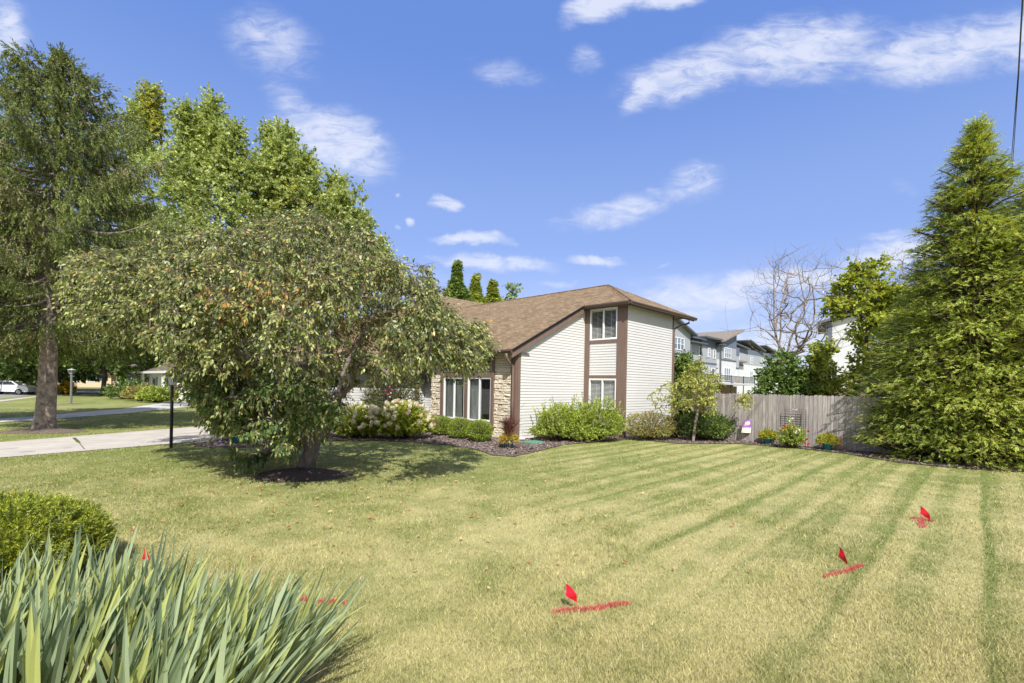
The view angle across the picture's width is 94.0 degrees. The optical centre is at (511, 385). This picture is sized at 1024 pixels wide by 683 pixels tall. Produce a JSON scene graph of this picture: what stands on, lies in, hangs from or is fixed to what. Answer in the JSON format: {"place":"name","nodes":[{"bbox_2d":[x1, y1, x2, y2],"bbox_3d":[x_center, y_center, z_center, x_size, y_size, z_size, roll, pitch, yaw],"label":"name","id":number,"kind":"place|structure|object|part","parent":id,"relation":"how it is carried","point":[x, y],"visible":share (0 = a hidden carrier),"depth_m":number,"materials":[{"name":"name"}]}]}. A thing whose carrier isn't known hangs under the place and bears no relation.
{"place":"outdoors","nodes":[
{"label":"outdoors","id":0,"kind":"place"},
{"bbox_2d":[0,394,99,401],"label":"sidewalk","id":1,"kind":"structure","parent":0,"point":[35,396],"depth_m":43.58,"materials":[{"name":"concrete"}]},
{"bbox_2d":[0,390,114,397],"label":"street","id":2,"kind":"structure","parent":0,"point":[7,394],"depth_m":52.69,"materials":[{"name":"grey asphalt"}]},
{"bbox_2d":[0,381,36,394],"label":"parked car","id":3,"kind":"object","parent":2,"relation":"on","point":[18,388],"visible":0.97,"depth_m":49.47,"materials":[{"name":"white paint"}]},
{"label":"side window","id":4,"kind":"part","parent":3,"relation":"part of","materials":[{"name":"black glass"}]},
{"bbox_2d":[0,401,190,421],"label":"driveway of neighbour","id":5,"kind":"structure","parent":0,"point":[160,406],"depth_m":27.84,"materials":[{"name":"concrete"}]},
{"bbox_2d":[0,426,261,456],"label":"driveway","id":6,"kind":"structure","parent":0,"point":[94,442],"depth_m":14.77,"materials":[{"name":"concrete"}]},
{"bbox_2d":[0,387,1023,682],"bbox_3d":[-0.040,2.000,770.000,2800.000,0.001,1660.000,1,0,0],"label":"lawn","id":7,"kind":"structure","parent":0,"point":[86,401],"depth_m":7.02,"materials":[{"name":"plant"}]},
{"bbox_2d":[0,428,86,433],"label":"mulch ring of spruce","id":8,"kind":"object","parent":7,"relation":"on","point":[39,431],"visible":0.84,"depth_m":16.83,"materials":[{"name":"brown wood"}]},
{"bbox_2d":[0,147,90,364],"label":"spruce","id":9,"kind":"object","parent":7,"relation":"on","point":[24,357],"visible":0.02,"depth_m":20.96,"materials":[{"name":"green plant"}]},
{"bbox_2d":[0,352,99,392],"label":"street tree","id":10,"kind":"object","parent":7,"relation":"on","point":[29,376],"visible":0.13,"depth_m":51.20,"materials":[{"name":"green plant"}]},
{"bbox_2d":[0,488,118,589],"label":"yew","id":11,"kind":"object","parent":7,"relation":"on","point":[66,515],"visible":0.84,"depth_m":4.67,"materials":[{"name":"green plant"}]},
{"bbox_2d":[57,380,77,394],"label":"flowering bush","id":12,"kind":"object","parent":7,"relation":"on","point":[64,389],"visible":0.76,"depth_m":52.97,"materials":[{"name":"orange plant"}]},
{"bbox_2d":[22,358,142,376],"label":"shade tree","id":13,"kind":"object","parent":7,"relation":"on","point":[97,375],"visible":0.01,"depth_m":69.13,"materials":[{"name":"green plant"}]},
{"bbox_2d":[0,253,166,395],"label":"shade tree","id":14,"kind":"object","parent":7,"relation":"on","point":[120,369],"visible":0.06,"depth_m":50.56,"materials":[{"name":"green plant"}]},
{"bbox_2d":[36,364,136,386],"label":"brick house","id":15,"kind":"structure","parent":7,"relation":"on","point":[111,379],"depth_m":95.97,"materials":[{"name":"grey"}]},
{"bbox_2d":[86,374,101,381],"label":"window","id":16,"kind":"structure","parent":15,"relation":"in","point":[100,378],"depth_m":95.87,"materials":[{"name":"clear glass"}]},
{"bbox_2d":[0,38,184,428],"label":"spruce","id":17,"kind":"object","parent":7,"relation":"on","point":[54,213],"visible":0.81,"depth_m":16.66,"materials":[{"name":"green plant"}]},
{"bbox_2d":[0,519,212,682],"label":"iris clump","id":18,"kind":"object","parent":7,"relation":"on","point":[45,618],"visible":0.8,"depth_m":2.85,"materials":[{"name":"green plant"}]},
{"bbox_2d":[100,377,144,398],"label":"bed shrub","id":19,"kind":"object","parent":7,"relation":"on","point":[110,394],"visible":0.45,"depth_m":44.04,"materials":[{"name":"green plant"}]},
{"bbox_2d":[118,374,128,386],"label":"bed shrub","id":20,"kind":"object","parent":7,"relation":"on","point":[124,378],"visible":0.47,"depth_m":84.59,"materials":[{"name":"green plant"}]},
{"bbox_2d":[118,382,156,400],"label":"bed shrub","id":21,"kind":"object","parent":7,"relation":"on","point":[128,391],"visible":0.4,"depth_m":40.87,"materials":[{"name":"green plant"}]},
{"bbox_2d":[142,548,149,559],"bbox_3d":[-3.633,1.772,4.733,0.093,0.310,0.024,1,0,23],"label":"marking flag","id":22,"kind":"object","parent":7,"relation":"on","point":[143,557],"visible":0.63,"depth_m":4.73,"materials":[{"name":"red plastic"}]},
{"bbox_2d":[133,385,181,402],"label":"bed shrub","id":23,"kind":"object","parent":7,"relation":"on","point":[154,394],"visible":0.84,"depth_m":38.98,"materials":[{"name":"green plant"}]},
{"bbox_2d":[49,555,286,682],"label":"iris clump","id":24,"kind":"object","parent":7,"relation":"on","point":[107,660],"visible":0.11,"depth_m":2.87,"materials":[{"name":"green plant"}]},
{"bbox_2d":[123,358,217,399],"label":"neighbour house","id":25,"kind":"structure","parent":7,"relation":"on","point":[154,376],"depth_m":49.87,"materials":[{"name":"grey"}]},
{"bbox_2d":[167,374,177,447],"bbox_3d":[-9.815,0.703,13.774,0.260,2.200,0.220,1,0,0],"label":"lamp post","id":26,"kind":"object","parent":7,"relation":"on","point":[171,416],"visible":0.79,"depth_m":13.74,"materials":[{"name":"black metal"}]},
{"bbox_2d":[94,554,374,682],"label":"iris clump","id":27,"kind":"object","parent":7,"relation":"on","point":[281,642],"visible":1,"depth_m":2.68,"materials":[{"name":"green plant"}]},
{"bbox_2d":[96,78,403,365],"bbox_3d":[-17.897,-9.831,34.320,21.102,23.020,18.821,1,0,0],"label":"maple","id":28,"kind":"object","parent":7,"relation":"on","point":[278,172],"visible":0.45,"depth_m":31.21,"materials":[{"name":"green plant"}]},
{"bbox_2d":[43,199,502,476],"bbox_3d":[-5.723,-1.249,10.716,11.080,6.552,7.693,1,0,0],"label":"ornamental tree","id":29,"kind":"object","parent":7,"relation":"on","point":[228,393],"visible":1,"depth_m":8.63,"materials":[{"name":"green plant"}]},
{"bbox_2d":[253,467,351,481],"bbox_3d":[-4.424,1.834,10.109,2.033,0.140,1.488,1,0,0],"label":"mulch ring of tree","id":30,"kind":"object","parent":7,"relation":"on","point":[297,474],"visible":1,"depth_m":9.82,"materials":[{"name":"brown soil"}]},
{"bbox_2d":[297,594,346,604],"bbox_3d":[-1.822,1.939,4.343,0.690,0.050,0.142,1,0,9],"label":"paint mark","id":31,"kind":"object","parent":7,"relation":"on","point":[319,601],"visible":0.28,"depth_m":4.33,"materials":[{"name":"red paint"}]},
{"bbox_2d":[442,259,475,301],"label":"roofline conifer","id":32,"kind":"object","parent":7,"relation":"on","point":[457,287],"visible":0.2,"depth_m":37.53,"materials":[{"name":"green plant"}]},
{"bbox_2d":[256,284,697,438],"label":"house","id":33,"kind":"structure","parent":7,"relation":"on","point":[614,343],"depth_m":19.77,"materials":[{"name":"white"}]},
{"bbox_2d":[443,377,463,418],"bbox_3d":[-2.101,0.568,20.167,1.380,2.220,0.935,1,0,44],"label":"window","id":34,"kind":"structure","parent":33,"relation":"in","point":[453,395],"depth_m":20.31,"materials":[{"name":"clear glass"}]},
{"bbox_2d":[467,377,490,421],"bbox_3d":[-0.972,0.591,19.062,1.380,2.220,0.935,1,0,44],"label":"window","id":35,"kind":"structure","parent":33,"relation":"in","point":[479,390],"depth_m":19.33,"materials":[{"name":"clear glass"}]},
{"bbox_2d":[469,355,490,379],"bbox_3d":[-0.944,-0.799,19.062,1.380,1.120,0.935,1,0,44],"label":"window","id":36,"kind":"structure","parent":33,"relation":"in","point":[490,355],"depth_m":19.66,"materials":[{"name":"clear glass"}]},
{"bbox_2d":[588,379,615,409],"bbox_3d":[4.030,0.411,20.004,1.320,1.780,0.935,1,0,44],"label":"window","id":37,"kind":"structure","parent":33,"relation":"in","point":[601,387],"depth_m":19.98,"materials":[{"name":"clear glass"}]},
{"bbox_2d":[590,307,617,340],"bbox_3d":[4.088,-2.483,20.004,1.320,1.810,0.935,1,0,44],"label":"window","id":38,"kind":"structure","parent":33,"relation":"in","point":[603,321],"depth_m":20.11,"materials":[{"name":"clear glass"}]},
{"bbox_2d":[468,272,489,303],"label":"roofline conifer","id":39,"kind":"object","parent":7,"relation":"on","point":[475,287],"visible":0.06,"depth_m":38.67,"materials":[{"name":"green plant"}]},
{"bbox_2d":[25,452,949,595],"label":"fallen leaves","id":40,"kind":"object","parent":7,"relation":"on","point":[674,567],"visible":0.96,"depth_m":7.80,"materials":[{"name":"brown plant"}]},
{"bbox_2d":[484,278,503,302],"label":"roofline conifer","id":41,"kind":"object","parent":7,"relation":"on","point":[492,293],"visible":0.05,"depth_m":39.65,"materials":[{"name":"green plant"}]},
{"bbox_2d":[502,282,523,299],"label":"background tree","id":42,"kind":"object","parent":7,"relation":"on","point":[511,288],"visible":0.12,"depth_m":41.95,"materials":[{"name":"green plant"}]},
{"bbox_2d":[565,584,576,606],"bbox_3d":[0.527,1.893,4.266,0.100,0.235,0.024,1,0,17],"label":"marking flag","id":43,"kind":"object","parent":7,"relation":"on","point":[571,593],"visible":0.96,"depth_m":4.26,"materials":[{"name":"red plastic"}]},
{"bbox_2d":[552,599,630,613],"bbox_3d":[0.722,1.990,4.304,0.795,0.050,0.154,1,0,-15],"label":"paint mark","id":44,"kind":"object","parent":7,"relation":"on","point":[595,608],"visible":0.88,"depth_m":4.29,"materials":[{"name":"red paint"}]},
{"bbox_2d":[193,431,1023,471],"bbox_3d":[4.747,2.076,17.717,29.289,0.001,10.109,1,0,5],"label":"mulch bed","id":45,"kind":"object","parent":7,"relation":"on","point":[517,448],"visible":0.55,"depth_m":16.01,"materials":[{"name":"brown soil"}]},
{"bbox_2d":[220,431,240,443],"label":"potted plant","id":46,"kind":"object","parent":45,"relation":"on","point":[234,437],"visible":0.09,"depth_m":14.79,"materials":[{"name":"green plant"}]},
{"bbox_2d":[327,401,387,437],"bbox_3d":[-5.567,1.266,17.200,2.424,1.432,1.733,1,0,0],"label":"hydrangea","id":47,"kind":"object","parent":45,"relation":"on","point":[359,425],"visible":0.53,"depth_m":16.81,"materials":[{"name":"green plant"}]},
{"bbox_2d":[359,357,426,425],"bbox_3d":[-4.928,0.285,19.849,2.818,3.247,1.728,1,0,0],"label":"entry shrub","id":48,"kind":"object","parent":45,"relation":"on","point":[388,389],"visible":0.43,"depth_m":19.66,"materials":[{"name":"green plant"}]},
{"bbox_2d":[366,398,435,438],"bbox_3d":[-3.983,1.188,17.140,2.498,1.480,1.817,1,0,0],"label":"hydrangea","id":49,"kind":"object","parent":45,"relation":"on","point":[411,417],"visible":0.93,"depth_m":16.80,"materials":[{"name":"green plant"}]},
{"bbox_2d":[431,415,453,434],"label":"boxwood","id":50,"kind":"object","parent":45,"relation":"on","point":[442,429],"visible":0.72,"depth_m":18.29,"materials":[{"name":"green plant"}]},
{"bbox_2d":[447,416,470,437],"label":"boxwood","id":51,"kind":"object","parent":45,"relation":"on","point":[458,430],"visible":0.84,"depth_m":17.43,"materials":[{"name":"green plant"}]},
{"bbox_2d":[466,419,492,440],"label":"boxwood","id":52,"kind":"object","parent":45,"relation":"on","point":[478,432],"visible":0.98,"depth_m":16.65,"materials":[{"name":"green plant"}]},
{"bbox_2d":[492,404,530,447],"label":"potted plant","id":53,"kind":"object","parent":45,"relation":"on","point":[508,439],"visible":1,"depth_m":15.01,"materials":[{"name":"plant"}]},
{"bbox_2d":[522,440,543,443],"bbox_3d":[0.732,1.956,16.507,0.440,0.078,0.640,1,0,44],"label":"utility lid","id":54,"kind":"object","parent":45,"relation":"on","point":[532,442],"visible":0.98,"depth_m":16.37,"materials":[{"name":"green plastic"}]},
{"bbox_2d":[528,394,596,441],"bbox_3d":[1.798,1.204,17.430,2.534,1.813,1.798,1,0,0],"label":"shrub","id":55,"kind":"object","parent":45,"relation":"on","point":[556,428],"visible":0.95,"depth_m":17.08,"materials":[{"name":"green plant"}]},
{"bbox_2d":[564,393,630,440],"bbox_3d":[3.006,1.145,17.720,2.643,1.846,1.925,1,0,0],"label":"shrub","id":56,"kind":"object","parent":45,"relation":"on","point":[609,416],"visible":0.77,"depth_m":17.35,"materials":[{"name":"green plant"}]},
{"bbox_2d":[622,410,676,439],"bbox_3d":[5.339,1.502,18.412,2.172,1.228,1.543,1,0,0],"label":"spirea","id":57,"kind":"object","parent":45,"relation":"on","point":[650,430],"visible":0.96,"depth_m":18.22,"materials":[{"name":"green plant"}]},
{"bbox_2d":[665,414,683,438],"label":"shrub","id":58,"kind":"object","parent":45,"relation":"on","point":[676,434],"visible":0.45,"depth_m":18.87,"materials":[{"name":"green plant"}]},
{"bbox_2d":[646,356,755,440],"bbox_3d":[7.140,0.485,17.978,3.912,3.328,2.246,1,0,0],"label":"tree","id":59,"kind":"object","parent":45,"relation":"on","point":[706,400],"visible":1,"depth_m":17.85,"materials":[{"name":"green plant"}]},
{"bbox_2d":[675,407,736,439],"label":"green shrub","id":60,"kind":"object","parent":45,"relation":"on","point":[708,428],"visible":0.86,"depth_m":18.35,"materials":[{"name":"green plant"}]},
{"bbox_2d":[741,420,751,440],"bbox_3d":[9.053,1.751,18.386,0.405,0.862,0.029,1,0,8],"label":"garden flag","id":61,"kind":"object","parent":45,"relation":"on","point":[746,426],"visible":0.99,"depth_m":18.38,"materials":[{"name":"white fabric"}]},
{"bbox_2d":[757,425,778,443],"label":"potted plant","id":62,"kind":"object","parent":45,"relation":"on","point":[767,436],"visible":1,"depth_m":17.62,"materials":[{"name":"yellow plant"}]},
{"bbox_2d":[779,414,800,444],"bbox_3d":[9.955,1.613,17.109,0.661,1.174,0.018,1,0,44],"label":"trellis","id":63,"kind":"object","parent":45,"relation":"on","point":[795,419],"visible":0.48,"depth_m":16.97,"materials":[{"name":"black metal"}]},
{"bbox_2d":[776,409,809,447],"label":"rose bush","id":64,"kind":"object","parent":45,"relation":"on","point":[789,437],"visible":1,"depth_m":16.62,"materials":[{"name":"green plant"}]},
{"bbox_2d":[785,409,805,445],"bbox_3d":[10.213,1.534,17.223,0.672,1.343,0.018,1,0,44],"label":"trellis","id":65,"kind":"object","parent":45,"relation":"on","point":[797,418],"visible":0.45,"depth_m":17.13,"materials":[{"name":"black metal"}]},
{"bbox_2d":[815,426,843,449],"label":"potted plant","id":66,"kind":"object","parent":45,"relation":"on","point":[829,441],"visible":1,"depth_m":16.16,"materials":[{"name":"yellow plant"}]},
{"bbox_2d":[691,392,978,460],"bbox_3d":[10.685,1.261,17.105,8.636,1.908,0.171,1,0,44],"label":"fence","id":67,"kind":"object","parent":45,"relation":"on","point":[836,409],"visible":0.55,"depth_m":17.09,"materials":[{"name":"grey wood"}]},
{"bbox_2d":[852,257,964,396],"bbox_3d":[14.612,-1.151,17.051,4.361,7.113,4.441,1,0,0],"label":"arborvitae","id":68,"kind":"object","parent":45,"relation":"on","point":[903,322],"visible":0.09,"depth_m":17.34,"materials":[{"name":"green plant"}]},
{"bbox_2d":[843,307,1021,465],"bbox_3d":[12.879,-0.002,14.768,4.437,4.925,4.425,1,0,0],"label":"arborvitae","id":69,"kind":"object","parent":45,"relation":"on","point":[898,438],"visible":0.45,"depth_m":14.39,"materials":[{"name":"green plant"}]},
{"bbox_2d":[844,110,1023,473],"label":"arborvitae","id":70,"kind":"object","parent":45,"relation":"on","point":[972,230],"visible":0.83,"depth_m":13.99,"materials":[{"name":"green plant"}]},
{"bbox_2d":[949,176,1023,463],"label":"arborvitae","id":71,"kind":"object","parent":45,"relation":"on","point":[993,289],"visible":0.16,"depth_m":13.77,"materials":[{"name":"green plant"}]},
{"bbox_2d":[673,349,700,422],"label":"leafy shrub","id":72,"kind":"object","parent":7,"relation":"on","point":[684,360],"visible":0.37,"depth_m":23.17,"materials":[{"name":"green plant"}]},
{"bbox_2d":[674,319,754,394],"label":"townhouse row","id":73,"kind":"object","parent":7,"relation":"on","point":[719,350],"visible":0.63,"depth_m":72.02,"materials":[{"name":"grey"}]},
{"bbox_2d":[675,337,684,350],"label":"window","id":74,"kind":"structure","parent":73,"relation":"in","point":[678,340],"depth_m":61.50,"materials":[{"name":"white glass"}]},
{"bbox_2d":[724,347,730,358],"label":"window","id":75,"kind":"structure","parent":73,"relation":"in","point":[726,350],"depth_m":74.01,"materials":[{"name":"white glass"}]},
{"bbox_2d":[724,368,730,380],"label":"window","id":76,"kind":"structure","parent":73,"relation":"in","point":[727,371],"depth_m":74.15,"materials":[{"name":"white glass"}]},
{"bbox_2d":[733,340,777,394],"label":"townhouse row","id":77,"kind":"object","parent":7,"relation":"on","point":[750,359],"visible":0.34,"depth_m":102.09,"materials":[{"name":"white"}]},
{"bbox_2d":[747,347,811,428],"bbox_3d":[11.790,0.287,21.066,2.913,4.010,2.841,1,0,0],"label":"leafy shrub","id":78,"kind":"object","parent":7,"relation":"on","point":[772,373],"visible":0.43,"depth_m":20.62,"materials":[{"name":"green plant"}]},
{"bbox_2d":[717,248,853,353],"bbox_3d":[15.798,-2.725,26.652,6.738,10.096,6.878,1,0,0],"label":"leafless tree","id":79,"kind":"object","parent":7,"relation":"on","point":[774,326],"visible":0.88,"depth_m":26.96,"materials":[{"name":"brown plant"}]},
{"bbox_2d":[776,368,824,430],"bbox_3d":[12.463,0.723,20.585,1.981,3.063,2.240,1,0,0],"label":"leafy shrub","id":80,"kind":"object","parent":7,"relation":"on","point":[804,381],"visible":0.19,"depth_m":20.13,"materials":[{"name":"green plant"}]},
{"bbox_2d":[744,242,863,368],"bbox_3d":[16.814,-3.171,27.862,7.160,11.079,6.697,1,0,0],"label":"leafless tree","id":81,"kind":"object","parent":7,"relation":"on","point":[798,321],"visible":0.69,"depth_m":27.51,"materials":[{"name":"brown plant"}]},
{"bbox_2d":[795,343,847,431],"bbox_3d":[13.076,0.212,20.442,2.130,4.113,2.526,1,0,36],"label":"leafy shrub","id":82,"kind":"object","parent":7,"relation":"on","point":[830,384],"visible":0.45,"depth_m":20.05,"materials":[{"name":"green plant"}]},
{"bbox_2d":[838,547,846,570],"bbox_3d":[3.640,1.930,5.259,0.024,0.286,0.090,1,0,-18],"label":"marking flag","id":83,"kind":"object","parent":7,"relation":"on","point":[841,555],"visible":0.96,"depth_m":5.26,"materials":[{"name":"red plastic"}]},
{"bbox_2d":[821,562,864,577],"bbox_3d":[3.704,2.050,5.311,0.829,0.050,0.140,1,0,-28],"label":"paint mark","id":84,"kind":"object","parent":7,"relation":"on","point":[848,568],"visible":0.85,"depth_m":5.29,"materials":[{"name":"red paint"}]},
{"bbox_2d":[807,251,915,402],"bbox_3d":[15.955,-1.750,20.872,5.284,8.168,3.899,1,0,-29],"label":"tree","id":85,"kind":"object","parent":7,"relation":"on","point":[871,313],"visible":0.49,"depth_m":20.79,"materials":[{"name":"green plant"}]},
{"bbox_2d":[877,239,917,286],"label":"leafless tree","id":86,"kind":"object","parent":7,"relation":"on","point":[898,267],"visible":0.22,"depth_m":29.99,"materials":[{"name":"plant"}]},
{"bbox_2d":[817,273,1010,415],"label":"townhouse end","id":87,"kind":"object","parent":7,"relation":"on","point":[840,359],"visible":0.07,"depth_m":48.85,"materials":[{"name":"white"}]},
{"bbox_2d":[910,515,932,527],"bbox_3d":[6.380,2.103,7.371,0.320,0.050,0.798,1,0,31],"label":"paint mark","id":88,"kind":"object","parent":7,"relation":"on","point":[923,520],"visible":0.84,"depth_m":7.47,"materials":[{"name":"red paint"}]},
{"bbox_2d":[920,506,929,523],"bbox_3d":[5.803,1.910,6.709,0.024,0.413,0.107,1,0,-38],"label":"marking flag","id":89,"kind":"object","parent":7,"relation":"on","point":[924,512],"visible":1,"depth_m":6.72,"materials":[{"name":"red plastic"}]},
{"bbox_2d":[0,0,1023,374],"label":"sky","id":90,"kind":"structure","parent":0,"point":[658,151],"materials":[{"name":"blue"}]},
{"bbox_2d":[1008,1,1021,200],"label":"overhead wire","id":91,"kind":"object","parent":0,"point":[1017,81],"visible":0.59,"depth_m":14.19,"materials":[{"name":"black"}]},
{"bbox_2d":[1010,0,1023,199],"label":"overhead wire","id":92,"kind":"object","parent":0,"point":[1018,79],"visible":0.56,"depth_m":14.15,"materials":[{"name":"black"}]},
{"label":"mulch ring of far lamp","id":93,"kind":"structure","parent":0,"visible":0},
{"bbox_2d":[68,369,74,402],"bbox_3d":[-32.226,0.038,34.921,0.442,2.630,0.353,1,0,0],"label":"lamp post","id":94,"kind":"object","parent":93,"relation":"on","point":[71,384],"visible":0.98,"depth_m":34.88,"materials":[{"name":"grey metal"}]}
]}

